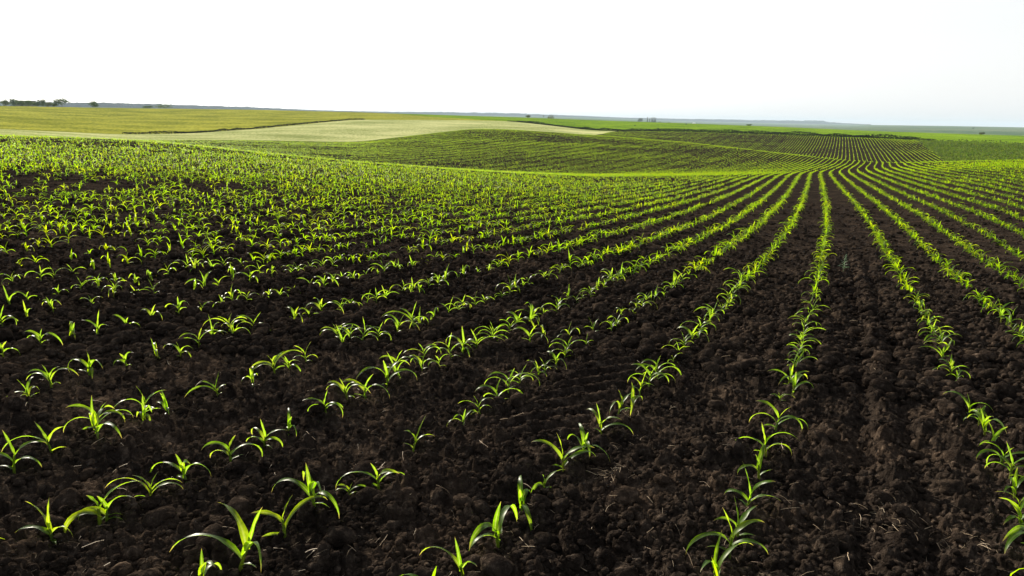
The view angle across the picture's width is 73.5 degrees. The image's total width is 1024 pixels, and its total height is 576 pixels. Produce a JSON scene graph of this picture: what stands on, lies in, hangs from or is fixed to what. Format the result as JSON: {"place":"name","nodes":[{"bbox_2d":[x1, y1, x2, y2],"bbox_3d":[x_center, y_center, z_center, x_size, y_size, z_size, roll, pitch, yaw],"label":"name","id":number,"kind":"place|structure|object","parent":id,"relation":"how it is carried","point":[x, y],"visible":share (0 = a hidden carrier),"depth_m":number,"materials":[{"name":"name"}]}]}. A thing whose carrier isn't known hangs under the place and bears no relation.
{"place":"outdoors","nodes":[
{"label":"outdoors","id":0,"kind":"place"},
{"bbox_2d":[0,106,493,133],"bbox_3d":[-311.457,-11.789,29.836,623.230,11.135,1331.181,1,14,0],"label":"yellow field","id":1,"kind":"structure","parent":0,"point":[91,120],"depth_m":371.53,"materials":[{"name":"yellow plant"}]},
{"bbox_2d":[53,98,68,104],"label":"tree","id":2,"kind":"object","parent":1,"relation":"on","point":[59,101],"visible":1,"depth_m":508.63,"materials":[{"name":"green plant"}]},
{"bbox_2d":[122,118,364,133],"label":"hedgerow","id":3,"kind":"object","parent":1,"relation":"on","point":[177,132],"visible":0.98,"depth_m":247.22,"materials":[{"name":"green plant"}]},
{"bbox_2d":[0,120,613,141],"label":"pale field","id":4,"kind":"structure","parent":0,"point":[350,130],"depth_m":238.76,"materials":[{"name":"plant"}]},
{"bbox_2d":[0,212,1023,575],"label":"ground","id":5,"kind":"structure","parent":0,"point":[734,456],"depth_m":3.38,"materials":[{"name":"soil"}]},
{"bbox_2d":[0,305,17,325],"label":"maize seedling","id":6,"kind":"object","parent":5,"relation":"on","point":[13,317],"visible":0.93,"depth_m":4.75,"materials":[{"name":"green plant"}]},
{"bbox_2d":[0,430,45,473],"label":"maize seedling","id":7,"kind":"object","parent":5,"relation":"on","point":[14,453],"visible":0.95,"depth_m":2.72,"materials":[{"name":"green plant"}]},
{"bbox_2d":[15,377,39,396],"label":"maize seedling","id":8,"kind":"object","parent":5,"relation":"on","point":[27,389],"visible":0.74,"depth_m":3.49,"materials":[{"name":"green plant"}]},
{"bbox_2d":[1,423,64,452],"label":"maize seedling","id":9,"kind":"object","parent":5,"relation":"on","point":[46,438],"visible":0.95,"depth_m":2.89,"materials":[{"name":"green plant"}]},
{"bbox_2d":[25,329,62,344],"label":"maize seedling","id":10,"kind":"object","parent":5,"relation":"on","point":[38,336],"visible":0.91,"depth_m":4.29,"materials":[{"name":"green plant"}]},
{"bbox_2d":[17,500,72,543],"bbox_3d":[-1.549,0.777,2.277,0.203,0.200,0.054,4,14,11],"label":"maize seedling","id":11,"kind":"object","parent":5,"relation":"on","point":[48,530],"visible":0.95,"depth_m":2.29,"materials":[{"name":"green plant"}]},
{"bbox_2d":[42,297,60,312],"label":"maize seedling","id":12,"kind":"object","parent":5,"relation":"on","point":[50,302],"visible":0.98,"depth_m":5.12,"materials":[{"name":"green plant"}]},
{"bbox_2d":[26,365,77,387],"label":"maize seedling","id":13,"kind":"object","parent":5,"relation":"on","point":[46,375],"visible":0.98,"depth_m":3.66,"materials":[{"name":"green plant"}]},
{"bbox_2d":[68,353,101,377],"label":"maize seedling","id":14,"kind":"object","parent":5,"relation":"on","point":[88,366],"visible":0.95,"depth_m":3.85,"materials":[{"name":"green plant"}]},
{"bbox_2d":[85,311,102,334],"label":"maize seedling","id":15,"kind":"object","parent":5,"relation":"on","point":[97,329],"visible":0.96,"depth_m":4.56,"materials":[{"name":"green plant"}]},
{"bbox_2d":[63,481,131,532],"bbox_3d":[-1.436,0.773,2.408,0.242,0.171,0.038,-5,17,-42],"label":"maize seedling","id":16,"kind":"object","parent":5,"relation":"on","point":[71,518],"visible":0.97,"depth_m":2.39,"materials":[{"name":"green plant"}]},
{"bbox_2d":[63,404,132,432],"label":"maize seedling","id":17,"kind":"object","parent":5,"relation":"on","point":[88,408],"visible":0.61,"depth_m":3.15,"materials":[{"name":"green plant"}]},
{"bbox_2d":[89,396,121,438],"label":"maize seedling","id":18,"kind":"object","parent":5,"relation":"on","point":[94,419],"visible":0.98,"depth_m":3.07,"materials":[{"name":"green plant"}]},
{"bbox_2d":[78,495,133,521],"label":"maize seedling","id":19,"kind":"object","parent":5,"relation":"on","point":[103,510],"visible":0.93,"depth_m":2.42,"materials":[{"name":"green plant"}]},
{"bbox_2d":[101,280,125,296],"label":"maize seedling","id":20,"kind":"object","parent":5,"relation":"on","point":[113,288],"visible":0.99,"depth_m":5.64,"materials":[{"name":"green plant"}]},
{"bbox_2d":[113,352,130,365],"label":"maize seedling","id":21,"kind":"object","parent":5,"relation":"on","point":[124,360],"visible":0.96,"depth_m":4.05,"materials":[{"name":"green plant"}]},
{"bbox_2d":[110,390,161,413],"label":"maize seedling","id":22,"kind":"object","parent":5,"relation":"on","point":[139,402],"visible":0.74,"depth_m":3.36,"materials":[{"name":"green plant"}]},
{"bbox_2d":[136,394,153,422],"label":"maize seedling","id":23,"kind":"object","parent":5,"relation":"on","point":[144,410],"visible":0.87,"depth_m":3.27,"materials":[{"name":"green plant"}]},
{"bbox_2d":[107,471,182,495],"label":"maize seedling","id":24,"kind":"object","parent":5,"relation":"on","point":[150,487],"visible":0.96,"depth_m":2.58,"materials":[{"name":"green plant"}]},
{"bbox_2d":[158,391,168,413],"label":"maize seedling","id":25,"kind":"object","parent":5,"relation":"on","point":[165,406],"visible":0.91,"depth_m":3.41,"materials":[{"name":"green plant"}]},
{"bbox_2d":[165,296,187,313],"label":"maize seedling","id":26,"kind":"object","parent":5,"relation":"on","point":[178,304],"visible":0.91,"depth_m":5.28,"materials":[{"name":"green plant"}]},
{"bbox_2d":[166,342,192,356],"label":"maize seedling","id":27,"kind":"object","parent":5,"relation":"on","point":[178,349],"visible":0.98,"depth_m":4.28,"materials":[{"name":"green plant"}]},
{"bbox_2d":[150,454,210,481],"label":"maize seedling","id":28,"kind":"object","parent":5,"relation":"on","point":[182,468],"visible":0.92,"depth_m":2.72,"materials":[{"name":"green plant"}]},
{"bbox_2d":[179,328,220,346],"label":"maize seedling","id":29,"kind":"object","parent":5,"relation":"on","point":[198,341],"visible":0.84,"depth_m":4.46,"materials":[{"name":"green plant"}]},
{"bbox_2d":[185,373,225,396],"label":"maize seedling","id":30,"kind":"object","parent":5,"relation":"on","point":[216,390],"visible":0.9,"depth_m":3.65,"materials":[{"name":"green plant"}]},
{"bbox_2d":[198,548,221,575],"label":"maize seedling","id":31,"kind":"object","parent":5,"relation":"on","point":[203,568],"visible":1,"depth_m":2.06,"materials":[{"name":"green plant"}]},
{"bbox_2d":[170,502,261,571],"bbox_3d":[-0.872,0.792,2.130,0.387,0.258,0.134,11,9,26],"label":"maize seedling","id":32,"kind":"object","parent":5,"relation":"on","point":[246,538],"visible":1,"depth_m":2.17,"materials":[{"name":"green plant"}]},
{"bbox_2d":[202,436,262,461],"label":"maize seedling","id":33,"kind":"object","parent":5,"relation":"on","point":[228,453],"visible":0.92,"depth_m":2.91,"materials":[{"name":"green plant"}]},
{"bbox_2d":[221,319,248,332],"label":"maize seedling","id":34,"kind":"object","parent":5,"relation":"on","point":[232,330],"visible":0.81,"depth_m":4.74,"materials":[{"name":"green plant"}]},
{"bbox_2d":[242,367,257,386],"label":"maize seedling","id":35,"kind":"object","parent":5,"relation":"on","point":[251,376],"visible":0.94,"depth_m":3.88,"materials":[{"name":"green plant"}]},
{"bbox_2d":[246,419,284,448],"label":"maize seedling","id":36,"kind":"object","parent":5,"relation":"on","point":[263,435],"visible":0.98,"depth_m":3.10,"materials":[{"name":"green plant"}]},
{"bbox_2d":[251,349,300,372],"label":"maize seedling","id":37,"kind":"object","parent":5,"relation":"on","point":[273,363],"visible":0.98,"depth_m":4.00,"materials":[{"name":"green plant"}]},
{"bbox_2d":[272,355,300,371],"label":"maize seedling","id":38,"kind":"object","parent":5,"relation":"on","point":[286,361],"visible":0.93,"depth_m":4.12,"materials":[{"name":"green plant"}]},
{"bbox_2d":[252,495,325,537],"bbox_3d":[-0.757,0.790,2.377,0.269,0.193,0.047,-10,17,-37],"label":"maize seedling","id":39,"kind":"object","parent":5,"relation":"on","point":[293,511],"visible":0.94,"depth_m":2.36,"materials":[{"name":"green plant"}]},
{"bbox_2d":[287,408,296,435],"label":"maize seedling","id":40,"kind":"object","parent":5,"relation":"on","point":[289,421],"visible":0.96,"depth_m":3.21,"materials":[{"name":"green plant"}]},
{"bbox_2d":[272,464,338,514],"bbox_3d":[-0.740,0.734,2.490,0.323,0.181,0.107,13,17,39],"label":"maize seedling","id":41,"kind":"object","parent":5,"relation":"on","point":[309,490],"visible":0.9,"depth_m":2.49,"materials":[{"name":"green plant"}]},
{"bbox_2d":[302,392,342,416],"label":"maize seedling","id":42,"kind":"object","parent":5,"relation":"on","point":[336,403],"visible":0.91,"depth_m":3.44,"materials":[{"name":"green plant"}]},
{"bbox_2d":[306,297,343,312],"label":"maize seedling","id":43,"kind":"object","parent":5,"relation":"on","point":[319,306],"visible":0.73,"depth_m":5.48,"materials":[{"name":"green plant"}]},
{"bbox_2d":[320,323,359,337],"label":"maize seedling","id":44,"kind":"object","parent":5,"relation":"on","point":[334,330],"visible":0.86,"depth_m":4.72,"materials":[{"name":"green plant"}]},
{"bbox_2d":[326,378,369,399],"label":"maize seedling","id":45,"kind":"object","parent":5,"relation":"on","point":[341,387],"visible":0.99,"depth_m":3.58,"materials":[{"name":"green plant"}]},
{"bbox_2d":[335,484,365,494],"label":"maize seedling","id":46,"kind":"object","parent":5,"relation":"on","point":[347,487],"visible":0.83,"depth_m":2.69,"materials":[{"name":"green plant"}]},
{"bbox_2d":[342,319,378,339],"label":"maize seedling","id":47,"kind":"object","parent":5,"relation":"on","point":[364,335],"visible":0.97,"depth_m":4.71,"materials":[{"name":"green plant"}]},
{"bbox_2d":[342,374,389,398],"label":"maize seedling","id":48,"kind":"object","parent":5,"relation":"on","point":[361,387],"visible":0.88,"depth_m":3.68,"materials":[{"name":"green plant"}]},
{"bbox_2d":[336,464,404,489],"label":"maize seedling","id":49,"kind":"object","parent":5,"relation":"on","point":[389,471],"visible":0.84,"depth_m":2.74,"materials":[{"name":"green plant"}]},
{"bbox_2d":[356,360,416,387],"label":"maize seedling","id":50,"kind":"object","parent":5,"relation":"on","point":[386,372],"visible":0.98,"depth_m":3.86,"materials":[{"name":"green plant"}]},
{"bbox_2d":[384,314,418,331],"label":"maize seedling","id":51,"kind":"object","parent":5,"relation":"on","point":[398,325],"visible":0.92,"depth_m":5.10,"materials":[{"name":"green plant"}]},
{"bbox_2d":[381,304,427,325],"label":"maize seedling","id":52,"kind":"object","parent":5,"relation":"on","point":[410,315],"visible":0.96,"depth_m":5.22,"materials":[{"name":"green plant"}]},
{"bbox_2d":[404,417,430,451],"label":"maize seedling","id":53,"kind":"object","parent":5,"relation":"on","point":[415,440],"visible":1,"depth_m":3.07,"materials":[{"name":"green plant"}]},
{"bbox_2d":[410,355,438,369],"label":"maize seedling","id":54,"kind":"object","parent":5,"relation":"on","point":[419,360],"visible":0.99,"depth_m":4.18,"materials":[{"name":"green plant"}]},
{"bbox_2d":[420,539,476,575],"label":"maize seedling","id":55,"kind":"object","parent":5,"relation":"on","point":[458,562],"visible":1,"depth_m":2.17,"materials":[{"name":"green plant"}]},
{"bbox_2d":[435,333,470,357],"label":"maize seedling","id":56,"kind":"object","parent":5,"relation":"on","point":[449,351],"visible":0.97,"depth_m":4.50,"materials":[{"name":"green plant"}]},
{"bbox_2d":[446,328,477,356],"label":"maize seedling","id":57,"kind":"object","parent":5,"relation":"on","point":[461,343],"visible":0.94,"depth_m":4.62,"materials":[{"name":"green plant"}]},
{"bbox_2d":[448,409,477,425],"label":"maize seedling","id":58,"kind":"object","parent":5,"relation":"on","point":[464,416],"visible":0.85,"depth_m":3.43,"materials":[{"name":"green plant"}]},
{"bbox_2d":[469,502,517,549],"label":"maize seedling","id":59,"kind":"object","parent":5,"relation":"on","point":[498,519],"visible":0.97,"depth_m":2.36,"materials":[{"name":"green plant"}]},
{"bbox_2d":[475,379,522,398],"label":"maize seedling","id":60,"kind":"object","parent":5,"relation":"on","point":[493,389],"visible":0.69,"depth_m":3.78,"materials":[{"name":"green plant"}]},
{"bbox_2d":[484,368,532,392],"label":"maize seedling","id":61,"kind":"object","parent":5,"relation":"on","point":[508,384],"visible":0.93,"depth_m":3.88,"materials":[{"name":"green plant"}]},
{"bbox_2d":[0,278,1023,575],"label":"soil clods","id":62,"kind":"object","parent":5,"relation":"on","point":[336,536],"visible":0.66,"depth_m":2.66,"materials":[{"name":"brown soil"}]},
{"bbox_2d":[506,311,534,328],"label":"maize seedling","id":63,"kind":"object","parent":5,"relation":"on","point":[516,318],"visible":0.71,"depth_m":5.39,"materials":[{"name":"green plant"}]},
{"bbox_2d":[505,367,539,384],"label":"maize seedling","id":64,"kind":"object","parent":5,"relation":"on","point":[524,376],"visible":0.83,"depth_m":4.09,"materials":[{"name":"green plant"}]},
{"bbox_2d":[518,475,532,529],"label":"maize seedling","id":65,"kind":"object","parent":5,"relation":"on","point":[522,493],"visible":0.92,"depth_m":2.62,"materials":[{"name":"green plant"}]},
{"bbox_2d":[513,325,547,341],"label":"maize seedling","id":66,"kind":"object","parent":5,"relation":"on","point":[527,332],"visible":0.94,"depth_m":4.94,"materials":[{"name":"green plant"}]},
{"bbox_2d":[524,302,538,324],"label":"maize seedling","id":67,"kind":"object","parent":5,"relation":"on","point":[532,314],"visible":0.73,"depth_m":5.53,"materials":[{"name":"green plant"}]},
{"bbox_2d":[531,469,564,491],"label":"maize seedling","id":68,"kind":"object","parent":5,"relation":"on","point":[540,483],"visible":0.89,"depth_m":2.79,"materials":[{"name":"green plant"}]},
{"bbox_2d":[532,434,594,471],"bbox_3d":[0.234,0.706,2.973,0.303,0.202,0.105,5,16,-3],"label":"maize seedling","id":69,"kind":"object","parent":5,"relation":"on","point":[565,462],"visible":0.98,"depth_m":2.95,"materials":[{"name":"green plant"}]},
{"bbox_2d":[567,423,609,459],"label":"maize seedling","id":70,"kind":"object","parent":5,"relation":"on","point":[583,438],"visible":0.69,"depth_m":3.15,"materials":[{"name":"green plant"}]},
{"bbox_2d":[588,403,633,434],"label":"maize seedling","id":71,"kind":"object","parent":5,"relation":"on","point":[599,419],"visible":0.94,"depth_m":3.35,"materials":[{"name":"green plant"}]},
{"bbox_2d":[609,391,633,413],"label":"maize seedling","id":72,"kind":"object","parent":5,"relation":"on","point":[620,404],"visible":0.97,"depth_m":3.52,"materials":[{"name":"green plant"}]},
{"bbox_2d":[625,382,641,414],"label":"maize seedling","id":73,"kind":"object","parent":5,"relation":"on","point":[633,399],"visible":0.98,"depth_m":3.73,"materials":[{"name":"green plant"}]},
{"bbox_2d":[628,363,675,386],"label":"maize seedling","id":74,"kind":"object","parent":5,"relation":"on","point":[647,370],"visible":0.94,"depth_m":4.09,"materials":[{"name":"green plant"}]},
{"bbox_2d":[636,358,681,379],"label":"maize seedling","id":75,"kind":"object","parent":5,"relation":"on","point":[656,367],"visible":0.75,"depth_m":4.28,"materials":[{"name":"green plant"}]},
{"bbox_2d":[344,461,991,552],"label":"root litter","id":76,"kind":"object","parent":5,"relation":"on","point":[844,512],"visible":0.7,"depth_m":2.70,"materials":[{"name":"plant"}]},
{"bbox_2d":[678,324,708,339],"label":"maize seedling","id":77,"kind":"object","parent":5,"relation":"on","point":[690,332],"visible":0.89,"depth_m":5.22,"materials":[{"name":"green plant"}]},
{"bbox_2d":[700,531,750,575],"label":"maize seedling","id":78,"kind":"object","parent":5,"relation":"on","point":[724,555],"visible":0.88,"depth_m":2.19,"materials":[{"name":"green plant"}]},
{"bbox_2d":[686,509,767,559],"bbox_3d":[0.720,0.832,2.300,0.269,0.212,0.060,2,14,3],"label":"maize seedling","id":79,"kind":"object","parent":5,"relation":"on","point":[740,526],"visible":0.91,"depth_m":2.30,"materials":[{"name":"green plant"}]},
{"bbox_2d":[713,497,756,536],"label":"maize seedling","id":80,"kind":"object","parent":5,"relation":"on","point":[744,515],"visible":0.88,"depth_m":2.49,"materials":[{"name":"green plant"}]},
{"bbox_2d":[724,461,778,505],"bbox_3d":[0.941,0.789,2.684,0.215,0.206,0.048,11,17,34],"label":"maize seedling","id":81,"kind":"object","parent":5,"relation":"on","point":[758,484],"visible":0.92,"depth_m":2.68,"materials":[{"name":"green plant"}]},
{"bbox_2d":[737,444,767,479],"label":"maize seedling","id":82,"kind":"object","parent":5,"relation":"on","point":[759,459],"visible":0.99,"depth_m":2.90,"materials":[{"name":"green plant"}]},
{"bbox_2d":[740,425,797,456],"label":"maize seedling","id":83,"kind":"object","parent":5,"relation":"on","point":[765,448],"visible":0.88,"depth_m":3.16,"materials":[{"name":"green plant"}]},
{"bbox_2d":[749,400,807,430],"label":"maize seedling","id":84,"kind":"object","parent":5,"relation":"on","point":[776,412],"visible":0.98,"depth_m":3.52,"materials":[{"name":"green plant"}]},
{"bbox_2d":[768,368,808,383],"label":"maize seedling","id":85,"kind":"object","parent":5,"relation":"on","point":[793,376],"visible":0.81,"depth_m":4.28,"materials":[{"name":"green plant"}]},
{"bbox_2d":[778,374,812,394],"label":"maize seedling","id":86,"kind":"object","parent":5,"relation":"on","point":[795,380],"visible":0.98,"depth_m":4.15,"materials":[{"name":"green plant"}]},
{"bbox_2d":[932,362,969,376],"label":"maize seedling","id":87,"kind":"object","parent":5,"relation":"on","point":[952,369],"visible":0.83,"depth_m":4.67,"materials":[{"name":"green plant"}]},
{"bbox_2d":[945,391,993,422],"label":"maize seedling","id":88,"kind":"object","parent":5,"relation":"on","point":[967,403],"visible":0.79,"depth_m":3.94,"materials":[{"name":"green plant"}]},
{"bbox_2d":[967,409,1006,434],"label":"maize seedling","id":89,"kind":"object","parent":5,"relation":"on","point":[984,421],"visible":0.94,"depth_m":3.65,"materials":[{"name":"green plant"}]},
{"bbox_2d":[979,423,1006,445],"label":"maize seedling","id":90,"kind":"object","parent":5,"relation":"on","point":[995,436],"visible":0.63,"depth_m":3.46,"materials":[{"name":"green plant"}]},
{"bbox_2d":[976,442,1023,466],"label":"maize seedling","id":91,"kind":"object","parent":5,"relation":"on","point":[987,450],"visible":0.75,"depth_m":3.28,"materials":[{"name":"green plant"}]},
{"bbox_2d":[984,441,1023,478],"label":"maize seedling","id":92,"kind":"object","parent":5,"relation":"on","point":[1010,465],"visible":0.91,"depth_m":3.12,"materials":[{"name":"green plant"}]},
{"bbox_2d":[1002,498,1023,524],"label":"maize seedling","id":93,"kind":"object","parent":5,"relation":"on","point":[1020,517],"visible":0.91,"depth_m":2.70,"materials":[{"name":"green plant"}]},
{"bbox_2d":[1003,525,1023,553],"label":"maize seedling","id":94,"kind":"object","parent":5,"relation":"on","point":[1015,532],"visible":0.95,"depth_m":2.46,"materials":[{"name":"green plant"}]},
{"bbox_2d":[1004,467,1023,498],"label":"maize seedling","id":95,"kind":"object","parent":5,"relation":"on","point":[1015,482],"visible":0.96,"depth_m":2.95,"materials":[{"name":"green plant"}]},
{"bbox_2d":[0,129,1023,261],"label":"ground","id":96,"kind":"structure","parent":0,"point":[836,197],"depth_m":28.75,"materials":[{"name":"green plant"}]},
{"bbox_2d":[0,164,1023,431],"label":"soil clods","id":97,"kind":"object","parent":96,"relation":"on","point":[900,382],"visible":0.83,"depth_m":6.00,"materials":[{"name":"brown soil"}]},
{"bbox_2d":[0,129,1023,575],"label":"maize rows","id":98,"kind":"object","parent":96,"relation":"on","point":[620,175],"visible":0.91,"depth_m":24.02,"materials":[{"name":"green plant"}]},
{"bbox_2d":[0,232,1023,575],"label":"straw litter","id":99,"kind":"object","parent":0,"point":[526,484],"visible":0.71,"depth_m":2.65,"materials":[{"name":"plant"}]},
{"bbox_2d":[0,0,1023,126],"label":"sky","id":100,"kind":"structure","parent":0,"point":[873,62],"materials":[{"name":"white"}]},
{"bbox_2d":[89,107,1023,135],"bbox_3d":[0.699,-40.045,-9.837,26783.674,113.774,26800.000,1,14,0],"label":"land","id":101,"kind":"structure","parent":0,"point":[1018,131],"depth_m":3259.73,"materials":[{"name":"plant"}]},
{"bbox_2d":[0,101,870,124],"bbox_3d":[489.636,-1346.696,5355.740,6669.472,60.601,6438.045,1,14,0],"label":"forest","id":102,"kind":"object","parent":101,"relation":"on","point":[110,104],"visible":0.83,"depth_m":6242.17,"materials":[{"name":"green plant"}]},
{"bbox_2d":[391,113,1023,144],"bbox_3d":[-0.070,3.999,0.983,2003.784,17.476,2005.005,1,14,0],"label":"green field","id":103,"kind":"structure","parent":0,"point":[601,124],"depth_m":451.17,"materials":[{"name":"plant"}]},
{"bbox_2d":[521,121,920,138],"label":"hedgerow","id":104,"kind":"object","parent":103,"relation":"on","point":[799,132],"visible":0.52,"depth_m":267.94,"materials":[{"name":"green plant"}]},
{"bbox_2d":[511,121,934,140],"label":"hedgerow","id":105,"kind":"object","parent":103,"relation":"on","point":[863,136],"visible":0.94,"depth_m":252.85,"materials":[{"name":"green plant"}]},
{"bbox_2d":[915,140,1022,160],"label":"weedy slope","id":106,"kind":"structure","parent":0,"point":[952,146],"depth_m":146.32,"materials":[{"name":"plant"}]},
{"bbox_2d":[914,139,1023,161],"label":"weeds","id":107,"kind":"object","parent":106,"relation":"on","point":[997,152],"visible":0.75,"depth_m":138.57,"materials":[{"name":"green plant"}]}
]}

